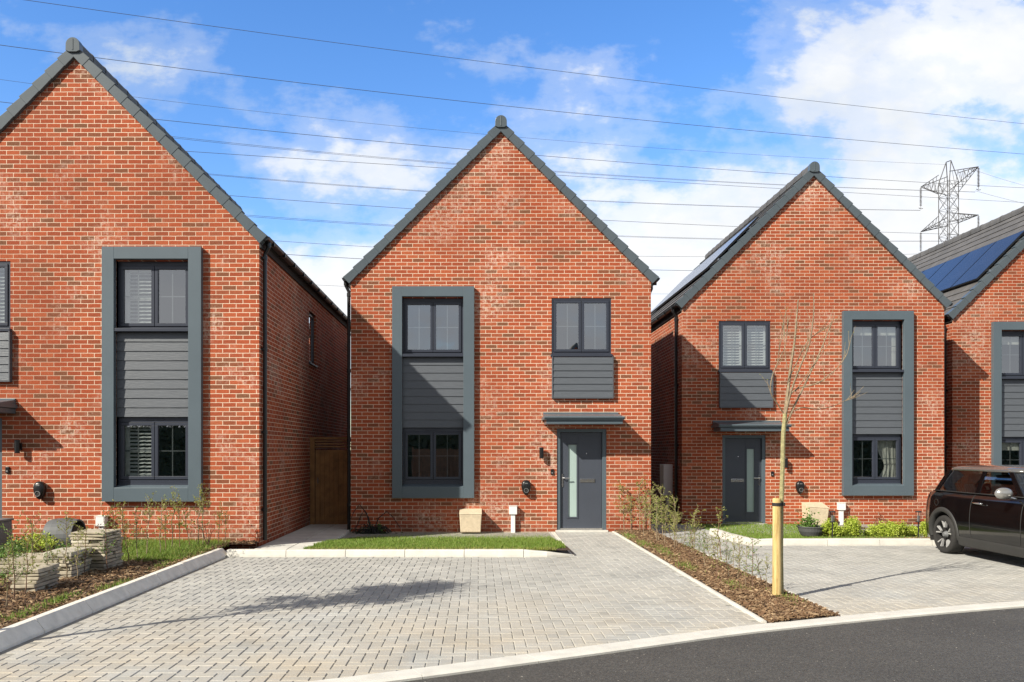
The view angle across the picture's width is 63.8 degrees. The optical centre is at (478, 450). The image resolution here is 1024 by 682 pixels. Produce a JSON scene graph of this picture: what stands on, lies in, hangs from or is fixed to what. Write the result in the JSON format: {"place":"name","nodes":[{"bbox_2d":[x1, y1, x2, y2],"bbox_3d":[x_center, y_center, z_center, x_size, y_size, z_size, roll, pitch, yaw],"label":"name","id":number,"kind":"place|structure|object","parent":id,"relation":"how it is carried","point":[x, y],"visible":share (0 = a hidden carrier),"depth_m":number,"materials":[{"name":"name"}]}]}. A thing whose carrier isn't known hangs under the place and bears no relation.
{"place":"outdoors","nodes":[
{"label":"outdoors","id":0,"kind":"place"},
{"bbox_2d":[0,542,229,628],"bbox_3d":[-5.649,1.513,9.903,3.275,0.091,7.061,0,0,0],"label":"bark mulch","id":1,"kind":"object","parent":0,"point":[42,594],"visible":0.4,"depth_m":9.15,"materials":[{"name":"brown wood"}]},
{"bbox_2d":[0,518,13,549],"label":"planter box","id":2,"kind":"object","parent":1,"relation":"on","point":[6,523],"visible":0.74,"depth_m":12.42,"materials":[{"name":"grey stone"}]},
{"bbox_2d":[0,542,17,607],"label":"hedge sapling","id":3,"kind":"object","parent":1,"relation":"on","point":[8,559],"visible":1,"depth_m":8.09,"materials":[{"name":"green plant"}]},
{"bbox_2d":[0,515,35,599],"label":"hedge sapling","id":4,"kind":"object","parent":1,"relation":"on","point":[15,554],"visible":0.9,"depth_m":8.41,"materials":[{"name":"green plant"}]},
{"bbox_2d":[0,553,42,574],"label":"stone stack","id":5,"kind":"object","parent":1,"relation":"on","point":[38,559],"visible":0.2,"depth_m":10.10,"materials":[{"name":"grey stone"}]},
{"bbox_2d":[0,536,50,555],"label":"garden plant","id":6,"kind":"object","parent":1,"relation":"on","point":[18,546],"visible":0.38,"depth_m":10.96,"materials":[{"name":"green plant"}]},
{"bbox_2d":[15,535,40,594],"bbox_3d":[-4.819,1.229,8.776,0.209,0.674,0.266,0,0,44],"label":"hedge sapling","id":7,"kind":"object","parent":1,"relation":"on","point":[27,560],"visible":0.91,"depth_m":8.79,"materials":[{"name":"green plant"}]},
{"bbox_2d":[4,531,60,552],"bbox_3d":[-6.679,1.372,12.185,0.781,0.402,0.854,0,0,-35],"label":"garden plant","id":8,"kind":"object","parent":1,"relation":"on","point":[41,542],"visible":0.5,"depth_m":12.12,"materials":[{"name":"green plant"}]},
{"bbox_2d":[8,563,59,592],"bbox_3d":[-4.945,1.427,9.182,0.339,0.282,0.573,0,0,-3],"label":"stone stack","id":9,"kind":"object","parent":1,"relation":"on","point":[43,576],"visible":0.76,"depth_m":9.00,"materials":[{"name":"grey stone"}]},
{"bbox_2d":[20,509,47,566],"bbox_3d":[-4.968,1.104,9.094,0.369,0.933,0.254,0,0,-1],"label":"hedge sapling","id":10,"kind":"object","parent":1,"relation":"on","point":[32,539],"visible":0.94,"depth_m":9.08,"materials":[{"name":"green plant"}]},
{"bbox_2d":[34,532,55,570],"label":"hedge sapling","id":11,"kind":"object","parent":1,"relation":"on","point":[46,553],"visible":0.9,"depth_m":9.29,"materials":[{"name":"green plant"}]},
{"bbox_2d":[48,511,78,578],"bbox_3d":[-5.005,1.145,9.908,0.339,0.843,0.201,0,0,-42],"label":"hedge sapling","id":12,"kind":"object","parent":1,"relation":"on","point":[67,528],"visible":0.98,"depth_m":9.92,"materials":[{"name":"green plant"}]},
{"bbox_2d":[43,518,85,549],"bbox_3d":[-6.400,1.320,12.750,0.480,0.557,0.560,0,0,0],"label":"barrel planter","id":13,"kind":"object","parent":1,"relation":"on","point":[51,527],"visible":0.38,"depth_m":12.53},
{"bbox_2d":[43,547,91,578],"bbox_3d":[-5.095,1.394,10.177,0.408,0.346,0.604,0,0,-2],"label":"stone stack","id":14,"kind":"object","parent":1,"relation":"on","point":[72,569],"visible":0.61,"depth_m":9.98,"materials":[{"name":"grey stone"}]},
{"bbox_2d":[66,525,86,578],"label":"hedge sapling","id":15,"kind":"object","parent":1,"relation":"on","point":[77,547],"visible":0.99,"depth_m":9.91,"materials":[{"name":"green plant"}]},
{"bbox_2d":[75,525,93,574],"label":"hedge sapling","id":16,"kind":"object","parent":1,"relation":"on","point":[85,546],"visible":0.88,"depth_m":10.27,"materials":[{"name":"green plant"}]},
{"bbox_2d":[69,529,123,571],"bbox_3d":[-4.994,1.303,10.732,0.521,0.526,0.544,0,0,2],"label":"stone stack","id":17,"kind":"object","parent":1,"relation":"on","point":[114,556],"visible":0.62,"depth_m":10.54,"materials":[{"name":"grey stone"}]},
{"bbox_2d":[95,499,117,572],"bbox_3d":[-4.729,1.085,10.412,0.311,0.953,0.363,0,0,-35],"label":"hedge sapling","id":18,"kind":"object","parent":1,"relation":"on","point":[105,547],"visible":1,"depth_m":10.42,"materials":[{"name":"green plant"}]},
{"bbox_2d":[110,499,133,552],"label":"hedge sapling","id":19,"kind":"object","parent":1,"relation":"on","point":[122,519],"visible":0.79,"depth_m":11.26,"materials":[{"name":"green plant"}]},
{"bbox_2d":[117,511,133,560],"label":"hedge sapling","id":20,"kind":"object","parent":1,"relation":"on","point":[124,524],"visible":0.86,"depth_m":11.25,"materials":[{"name":"green plant"}]},
{"bbox_2d":[130,506,145,556],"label":"hedge sapling","id":21,"kind":"object","parent":1,"relation":"on","point":[136,531],"visible":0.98,"depth_m":11.37,"materials":[{"name":"green plant"}]},
{"bbox_2d":[137,492,156,553],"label":"hedge sapling","id":22,"kind":"object","parent":1,"relation":"on","point":[150,507],"visible":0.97,"depth_m":11.77,"materials":[{"name":"green plant"}]},
{"bbox_2d":[150,495,171,550],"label":"hedge sapling","id":23,"kind":"object","parent":1,"relation":"on","point":[159,519],"visible":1,"depth_m":12.01,"materials":[{"name":"green plant"}]},
{"bbox_2d":[156,486,184,545],"bbox_3d":[-4.725,1.031,12.611,0.251,1.024,0.450,0,0,28],"label":"hedge sapling","id":24,"kind":"object","parent":1,"relation":"on","point":[173,503],"visible":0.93,"depth_m":12.64,"materials":[{"name":"green plant"}]},
{"bbox_2d":[120,537,230,562],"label":"lawn","id":25,"kind":"structure","parent":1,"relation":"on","point":[170,552],"depth_m":12.35,"materials":[{"name":"green plant"}]},
{"bbox_2d":[170,493,187,546],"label":"hedge sapling","id":26,"kind":"object","parent":1,"relation":"on","point":[178,512],"visible":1,"depth_m":12.50,"materials":[{"name":"green plant"}]},
{"bbox_2d":[179,500,193,544],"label":"hedge sapling","id":27,"kind":"object","parent":1,"relation":"on","point":[185,525],"visible":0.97,"depth_m":12.70,"materials":[{"name":"green plant"}]},
{"bbox_2d":[188,484,210,543],"bbox_3d":[-4.394,1.016,12.864,0.282,1.055,0.434,0,0,5],"label":"hedge sapling","id":28,"kind":"object","parent":1,"relation":"on","point":[201,506],"visible":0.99,"depth_m":12.89,"materials":[{"name":"green plant"}]},
{"bbox_2d":[192,486,212,544],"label":"hedge sapling","id":29,"kind":"object","parent":1,"relation":"on","point":[203,510],"visible":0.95,"depth_m":12.97,"materials":[{"name":"green plant"}]},
{"bbox_2d":[212,540,257,547],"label":"bark mulch","id":30,"kind":"object","parent":1,"relation":"on","point":[242,542],"visible":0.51,"depth_m":13.39,"materials":[{"name":"brown wood"}]},
{"bbox_2d":[0,532,803,623],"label":"weeds","id":31,"kind":"object","parent":1,"relation":"on","point":[121,582],"visible":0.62,"depth_m":8.95,"materials":[{"name":"green plant"}]},
{"bbox_2d":[226,524,350,552],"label":"path","id":32,"kind":"structure","parent":0,"point":[308,535],"depth_m":15.23,"materials":[{"name":"grey concrete"}]},
{"bbox_2d":[309,437,346,524],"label":"garden gate","id":33,"kind":"structure","parent":32,"relation":"on","point":[328,486],"depth_m":17.79,"materials":[{"name":"brown wood"}]},
{"bbox_2d":[2,45,1018,153],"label":"overhead cable","id":34,"kind":"object","parent":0,"point":[490,104],"visible":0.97,"depth_m":88.19,"materials":[{"name":"grey metal"}]},
{"bbox_2d":[0,523,1023,681],"bbox_3d":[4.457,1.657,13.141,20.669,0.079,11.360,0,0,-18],"label":"driveway paving","id":35,"kind":"structure","parent":0,"point":[179,624],"depth_m":8.61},
{"bbox_2d":[227,549,572,556],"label":"kerb","id":36,"kind":"structure","parent":35,"relation":"on","point":[382,553],"depth_m":12.59,"materials":[{"name":"grey concrete"}]},
{"bbox_2d":[303,532,569,549],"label":"lawn","id":37,"kind":"structure","parent":35,"relation":"on","point":[530,542],"depth_m":13.73,"materials":[{"name":"green plant"}]},
{"bbox_2d":[347,504,402,533],"bbox_3d":[-2.087,1.381,16.180,1.209,0.676,0.400,0,0,7],"label":"dark plant","id":38,"kind":"object","parent":37,"relation":"on","point":[370,528],"visible":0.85,"depth_m":16.16,"materials":[{"name":"black plant"}]},
{"bbox_2d":[459,509,481,532],"bbox_3d":[-0.155,1.415,16.252,0.441,0.524,0.402,0,0,0],"label":"gas meter box","id":39,"kind":"object","parent":37,"relation":"on","point":[470,520],"visible":0.93,"depth_m":16.09,"materials":[{"name":"beige plastic"}]},
{"bbox_2d":[612,531,766,622],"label":"kerb","id":40,"kind":"structure","parent":35,"relation":"on","point":[741,608],"depth_m":9.80,"materials":[{"name":"grey concrete"}]},
{"bbox_2d":[615,529,839,622],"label":"bark mulch","id":41,"kind":"object","parent":35,"relation":"on","point":[782,609],"visible":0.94,"depth_m":9.71,"materials":[{"name":"brown wood"}]},
{"bbox_2d":[613,480,632,529],"bbox_3d":[2.847,1.093,16.291,0.487,1.072,0.422,0,0,-22],"label":"leafy bush","id":42,"kind":"object","parent":41,"relation":"on","point":[622,490],"visible":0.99,"depth_m":16.30,"materials":[{"name":"green plant"}]},
{"bbox_2d":[632,474,652,529],"bbox_3d":[3.239,1.040,16.308,0.514,1.185,0.516,0,0,34],"label":"leafy bush","id":43,"kind":"object","parent":41,"relation":"on","point":[641,497],"visible":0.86,"depth_m":16.32,"materials":[{"name":"green plant"}]},
{"bbox_2d":[637,496,654,535],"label":"leafy bush","id":44,"kind":"object","parent":41,"relation":"on","point":[645,502],"visible":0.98,"depth_m":15.20,"materials":[{"name":"green plant"}]},
{"bbox_2d":[649,494,663,539],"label":"leafy bush","id":45,"kind":"object","parent":41,"relation":"on","point":[657,502],"visible":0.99,"depth_m":14.34,"materials":[{"name":"green plant"}]},
{"bbox_2d":[646,481,671,537],"bbox_3d":[3.289,1.089,14.929,0.406,1.083,0.485,0,0,-10],"label":"leafy bush","id":46,"kind":"object","parent":41,"relation":"on","point":[656,497],"visible":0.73,"depth_m":14.91,"materials":[{"name":"green plant"}]},
{"bbox_2d":[661,491,685,533],"bbox_3d":[3.272,1.146,13.831,0.381,0.960,0.344,0,0,35],"label":"leafy bush","id":47,"kind":"object","parent":41,"relation":"on","point":[669,510],"visible":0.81,"depth_m":13.83,"materials":[{"name":"green plant"}]},
{"bbox_2d":[664,511,682,547],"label":"leafy bush","id":48,"kind":"object","parent":41,"relation":"on","point":[674,525],"visible":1,"depth_m":13.17,"materials":[{"name":"green plant"}]},
{"bbox_2d":[686,505,704,551],"bbox_3d":[3.378,1.226,12.816,0.367,0.790,0.285,0,0,43],"label":"leafy bush","id":49,"kind":"object","parent":41,"relation":"on","point":[696,511],"visible":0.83,"depth_m":12.80,"materials":[{"name":"green plant"}]},
{"bbox_2d":[708,535,725,577],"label":"hedge sapling","id":50,"kind":"object","parent":41,"relation":"on","point":[717,554],"visible":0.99,"depth_m":10.10,"materials":[{"name":"green plant"}]},
{"bbox_2d":[712,507,730,559],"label":"hedge sapling","id":51,"kind":"object","parent":41,"relation":"in","point":[719,521],"visible":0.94,"depth_m":12.23,"materials":[{"name":"green plant"}]},
{"bbox_2d":[739,530,763,586],"bbox_3d":[3.148,1.263,9.476,0.296,0.713,0.169,0,0,32],"label":"hedge sapling","id":52,"kind":"object","parent":41,"relation":"on","point":[752,569],"visible":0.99,"depth_m":9.47,"materials":[{"name":"green plant"}]},
{"bbox_2d":[772,498,784,595],"bbox_3d":[3.280,1.116,8.980,0.140,1.208,0.100,0,0,0],"label":"tree stake","id":53,"kind":"object","parent":41,"relation":"on","point":[777,503],"visible":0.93,"depth_m":8.94,"materials":[{"name":"brown wood"}]},
{"bbox_2d":[762,294,866,593],"bbox_3d":[3.741,-0.030,9.007,1.392,3.336,0.569,0,0,-15],"label":"young tree","id":54,"kind":"object","parent":41,"relation":"on","point":[785,420],"visible":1,"depth_m":9.02,"materials":[{"name":"brown plant"}]},
{"bbox_2d":[709,528,935,545],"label":"kerb","id":55,"kind":"structure","parent":35,"relation":"on","point":[854,541],"depth_m":14.27,"materials":[{"name":"grey concrete"}]},
{"bbox_2d":[926,465,1023,557],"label":"parked car","id":56,"kind":"object","parent":35,"relation":"on","point":[980,507],"visible":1,"depth_m":12.17,"materials":[{"name":"black metal"}]},
{"bbox_2d":[4,102,1019,187],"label":"overhead cable","id":57,"kind":"object","parent":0,"point":[541,155],"visible":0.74,"depth_m":91.35,"materials":[{"name":"grey metal"}]},
{"bbox_2d":[0,0,1023,315],"label":"sky","id":58,"kind":"structure","parent":0,"point":[959,58],"materials":[{"name":"blue"}]},
{"bbox_2d":[27,0,1022,123],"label":"overhead cable","id":59,"kind":"object","parent":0,"point":[488,62],"visible":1,"depth_m":88.16,"materials":[{"name":"grey metal"}]},
{"bbox_2d":[405,608,1023,681],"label":"road","id":60,"kind":"structure","parent":0,"point":[982,646],"depth_m":6.43,"materials":[{"name":"grey asphalt"}]},
{"bbox_2d":[307,601,1023,681],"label":"road kerb","id":61,"kind":"structure","parent":60,"relation":"on","point":[485,664],"depth_m":6.83,"materials":[{"name":"grey concrete"}]},
{"label":"ground","id":62,"kind":"structure","parent":0,"visible":0},
{"bbox_2d":[0,548,226,651],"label":"kerb","id":63,"kind":"structure","parent":62,"relation":"on","point":[15,634],"depth_m":8.39,"materials":[{"name":"concrete"}]},
{"bbox_2d":[0,37,346,550],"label":"brick house","id":64,"kind":"structure","parent":62,"relation":"on","point":[172,314],"depth_m":13.68,"materials":[{"name":"brick"}]},
{"bbox_2d":[0,261,9,327],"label":"window","id":65,"kind":"structure","parent":64,"relation":"in","point":[4,265],"depth_m":13.70,"materials":[{"name":"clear glass"}]},
{"bbox_2d":[14,440,21,452],"bbox_3d":[-7.626,-0.074,13.614,0.084,0.220,0.141,0,0,0],"label":"wall lamp","id":66,"kind":"object","parent":64,"relation":"attached to","point":[17,446],"visible":1,"depth_m":13.55,"materials":[{"name":"black plastic"}]},
{"bbox_2d":[33,481,46,499],"bbox_3d":[-7.274,0.654,13.613,0.190,0.305,0.142,0,0,0],"label":"car charger","id":67,"kind":"object","parent":64,"relation":"attached to","point":[39,489],"visible":1,"depth_m":13.57,"materials":[{"name":"black plastic"}]},
{"bbox_2d":[95,515,107,528],"bbox_3d":[-6.242,1.346,13.615,0.167,0.548,0.135,0,0,0],"label":"meter box","id":68,"kind":"object","parent":64,"relation":"attached to","point":[101,519],"visible":0.57,"depth_m":13.55,"materials":[{"name":"white plastic"}]},
{"bbox_2d":[118,262,187,327],"bbox_3d":[-5.417,-2.610,13.813,1.230,1.140,0.150,0,0,0],"label":"window","id":69,"kind":"structure","parent":64,"relation":"in","point":[124,268],"depth_m":13.75,"materials":[{"name":"grey glass"}]},
{"bbox_2d":[118,417,187,481],"bbox_3d":[-5.417,-0.022,13.813,1.230,1.085,0.150,0,0,0],"label":"window","id":70,"kind":"structure","parent":64,"relation":"in","point":[124,475],"depth_m":13.75,"materials":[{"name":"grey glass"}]},
{"bbox_2d":[309,312,317,366],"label":"window","id":71,"kind":"structure","parent":64,"relation":"in","point":[311,318],"depth_m":18.32,"materials":[{"name":"clear glass"}]},
{"bbox_2d":[342,115,659,531],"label":"brick house","id":72,"kind":"structure","parent":62,"relation":"on","point":[500,279],"depth_m":16.46,"materials":[{"name":"brick"}]},
{"bbox_2d":[403,298,462,353],"bbox_3d":[-0.912,-2.510,16.548,1.220,1.140,0.076,0,0,0],"label":"window","id":73,"kind":"structure","parent":72,"relation":"in","point":[432,302],"depth_m":16.51,"materials":[{"name":"clear glass"}]},
{"bbox_2d":[403,428,462,481],"bbox_3d":[-0.912,0.078,16.548,1.220,1.085,0.076,0,0,0],"label":"window","id":74,"kind":"structure","parent":72,"relation":"in","point":[432,432],"depth_m":16.51,"materials":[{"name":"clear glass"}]},
{"bbox_2d":[509,505,516,532],"bbox_3d":[0.690,1.415,16.386,0.167,0.651,0.135,0,0,0],"label":"meter box","id":75,"kind":"object","parent":72,"relation":"attached to","point":[512,510],"visible":0.88,"depth_m":16.36,"materials":[{"name":"white plastic"}]},
{"bbox_2d":[521,480,530,494],"bbox_3d":[0.949,0.731,16.385,0.190,0.305,0.142,0,0,0],"label":"car charger","id":76,"kind":"object","parent":72,"relation":"attached to","point":[526,486],"visible":1,"depth_m":16.34,"materials":[{"name":"black plastic"}]},
{"bbox_2d":[560,433,601,527],"bbox_3d":[2.062,0.590,16.509,0.833,1.921,0.124,0,0,0],"label":"door","id":77,"kind":"structure","parent":72,"relation":"in","point":[580,453],"depth_m":16.53,"materials":[{"name":"grey"}]},
{"bbox_2d":[552,298,610,353],"bbox_3d":[2.061,-2.502,16.493,1.195,1.123,0.076,0,0,0],"label":"window","id":78,"kind":"structure","parent":72,"relation":"in","point":[580,301],"depth_m":16.46,"materials":[{"name":"clear glass"}]},
{"bbox_2d":[651,161,952,523],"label":"brick house","id":79,"kind":"structure","parent":62,"relation":"on","point":[716,412],"depth_m":18.84,"materials":[{"name":"brick"}]},
{"bbox_2d":[660,464,672,519],"bbox_3d":[4.556,0.995,19.945,0.220,1.350,0.432,0,0,0],"label":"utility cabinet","id":80,"kind":"object","parent":79,"relation":"attached to","point":[666,476],"visible":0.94,"depth_m":19.74,"materials":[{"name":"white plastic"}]},
{"bbox_2d":[651,217,758,313],"bbox_3d":[5.931,-4.858,22.631,1.244,1.244,7.040,0,0,0],"label":"solar array","id":81,"kind":"object","parent":79,"relation":"on","point":[705,265],"visible":0.97,"depth_m":21.11,"materials":[{"name":"blue solar cell glass"},{"name":"aluminium"}]},
{"bbox_2d":[725,438,760,521],"bbox_3d":[6.084,0.670,18.894,0.835,1.921,0.124,0,0,0],"label":"door","id":82,"kind":"structure","parent":79,"relation":"in","point":[742,455],"depth_m":18.91,"materials":[{"name":"grey"}]},
{"bbox_2d":[719,321,769,369],"bbox_3d":[6.102,-2.421,18.915,1.190,1.123,0.150,0,0,0],"label":"window","id":83,"kind":"structure","parent":79,"relation":"in","point":[743,326],"depth_m":18.88,"materials":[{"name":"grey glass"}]},
{"bbox_2d":[795,481,804,493],"bbox_3d":[7.348,0.834,18.770,0.190,0.305,0.142,0,0,0],"label":"car charger","id":84,"kind":"object","parent":79,"relation":"attached to","point":[799,486],"visible":1,"depth_m":18.73,"materials":[{"name":"black plastic"}]},
{"bbox_2d":[837,502,845,524],"bbox_3d":[8.290,1.498,18.771,0.167,0.644,0.135,0,0,0],"label":"meter box","id":85,"kind":"object","parent":79,"relation":"attached to","point":[841,507],"visible":0.88,"depth_m":18.74,"materials":[{"name":"white plastic"}]},
{"bbox_2d":[852,321,900,369],"bbox_3d":[9.122,-2.430,18.976,1.190,1.140,0.163,0,0,0],"label":"window","id":86,"kind":"structure","parent":79,"relation":"in","point":[873,328],"depth_m":18.91,"materials":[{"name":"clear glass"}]},
{"bbox_2d":[852,434,900,480],"bbox_3d":[9.122,0.158,18.980,1.190,1.085,0.171,0,0,0],"label":"window","id":87,"kind":"structure","parent":79,"relation":"in","point":[888,446],"depth_m":18.91,"materials":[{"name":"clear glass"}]},
{"bbox_2d":[919,160,980,250],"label":"electricity pylon","id":88,"kind":"object","parent":62,"relation":"on","point":[958,213],"visible":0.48,"depth_m":149.48,"materials":[{"name":"metal"}]},
{"bbox_2d":[0,79,945,164],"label":"overhead cable","id":89,"kind":"object","parent":88,"relation":"attached to","point":[486,134],"visible":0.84,"depth_m":118.21,"materials":[{"name":"grey metal"}]},
{"bbox_2d":[247,215,718,238],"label":"overhead cable","id":90,"kind":"object","parent":88,"relation":"attached to","point":[385,224],"visible":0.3,"depth_m":112.69,"materials":[{"name":"grey metal"}]},
{"bbox_2d":[215,174,919,210],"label":"overhead cable","id":91,"kind":"object","parent":88,"relation":"attached to","point":[424,191],"visible":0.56,"depth_m":115.18,"materials":[{"name":"grey metal"}]},
{"bbox_2d":[172,136,966,191],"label":"overhead cable","id":92,"kind":"object","parent":88,"relation":"attached to","point":[558,171],"visible":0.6,"depth_m":123.55,"materials":[{"name":"grey metal"}]},
{"bbox_2d":[230,195,959,234],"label":"overhead cable","id":93,"kind":"object","parent":88,"relation":"attached to","point":[606,220],"visible":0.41,"depth_m":85.73,"materials":[{"name":"grey metal"}]},
{"bbox_2d":[187,151,1023,202],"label":"overhead cable","id":94,"kind":"object","parent":88,"relation":"attached to","point":[565,175],"visible":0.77,"depth_m":93.20,"materials":[{"name":"grey metal"}]},
{"bbox_2d":[907,206,1023,474],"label":"brick house","id":95,"kind":"structure","parent":62,"relation":"on","point":[984,369],"depth_m":20.16,"materials":[{"name":"brick"}]},
{"bbox_2d":[922,230,1023,291],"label":"solar array","id":96,"kind":"object","parent":95,"relation":"on","point":[972,266],"visible":0.42,"depth_m":21.56,"materials":[{"name":"blue photovoltaic glass"},{"name":"silicon cells"},{"name":"aluminium frame"}]},
{"bbox_2d":[1002,331,1023,376],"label":"window","id":97,"kind":"structure","parent":95,"relation":"in","point":[1009,338],"depth_m":20.23,"materials":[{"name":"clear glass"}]},
{"bbox_2d":[1002,437,1023,464],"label":"window","id":98,"kind":"structure","parent":95,"relation":"in","point":[1006,445],"depth_m":20.23,"materials":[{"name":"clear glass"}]},
{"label":"planting bed","id":99,"kind":"structure","parent":0,"visible":0},
{"bbox_2d":[697,522,919,538],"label":"lawn","id":100,"kind":"structure","parent":99,"relation":"on","point":[765,534],"depth_m":16.93,"materials":[{"name":"green plant"}]},
{"bbox_2d":[794,508,824,536],"bbox_3d":[6.302,1.358,15.609,0.589,0.585,0.542,0,0,0],"label":"plant bowl","id":101,"kind":"object","parent":99,"relation":"on","point":[807,528],"visible":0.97,"depth_m":15.49,"materials":[{"name":"grey plant"}]},
{"bbox_2d":[801,502,828,524],"bbox_3d":[7.635,1.470,18.637,0.475,0.594,0.402,0,0,0],"label":"gas meter box","id":102,"kind":"object","parent":99,"relation":"on","point":[821,508],"visible":0.8,"depth_m":18.47,"materials":[{"name":"beige plastic"}]},
{"bbox_2d":[821,517,844,536],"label":"shrub","id":103,"kind":"object","parent":99,"relation":"on","point":[837,529],"visible":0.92,"depth_m":15.36,"materials":[{"name":"green plant"}]},
{"bbox_2d":[840,515,877,536],"bbox_3d":[7.068,1.421,15.485,0.747,0.495,0.663,0,0,-31],"label":"shrub","id":104,"kind":"object","parent":99,"relation":"on","point":[852,527],"visible":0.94,"depth_m":15.33,"materials":[{"name":"green plant"}]},
{"bbox_2d":[862,521,894,536],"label":"shrub","id":105,"kind":"object","parent":99,"relation":"on","point":[880,525],"visible":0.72,"depth_m":15.44,"materials":[{"name":"green plant"}]},
{"bbox_2d":[877,518,913,536],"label":"shrub","id":106,"kind":"object","parent":99,"relation":"on","point":[901,529],"visible":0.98,"depth_m":15.25,"materials":[{"name":"green plant"}]},
{"bbox_2d":[913,519,927,536],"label":"shrub","id":107,"kind":"object","parent":99,"relation":"on","point":[922,528],"visible":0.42,"depth_m":15.40,"materials":[{"name":"green plant"}]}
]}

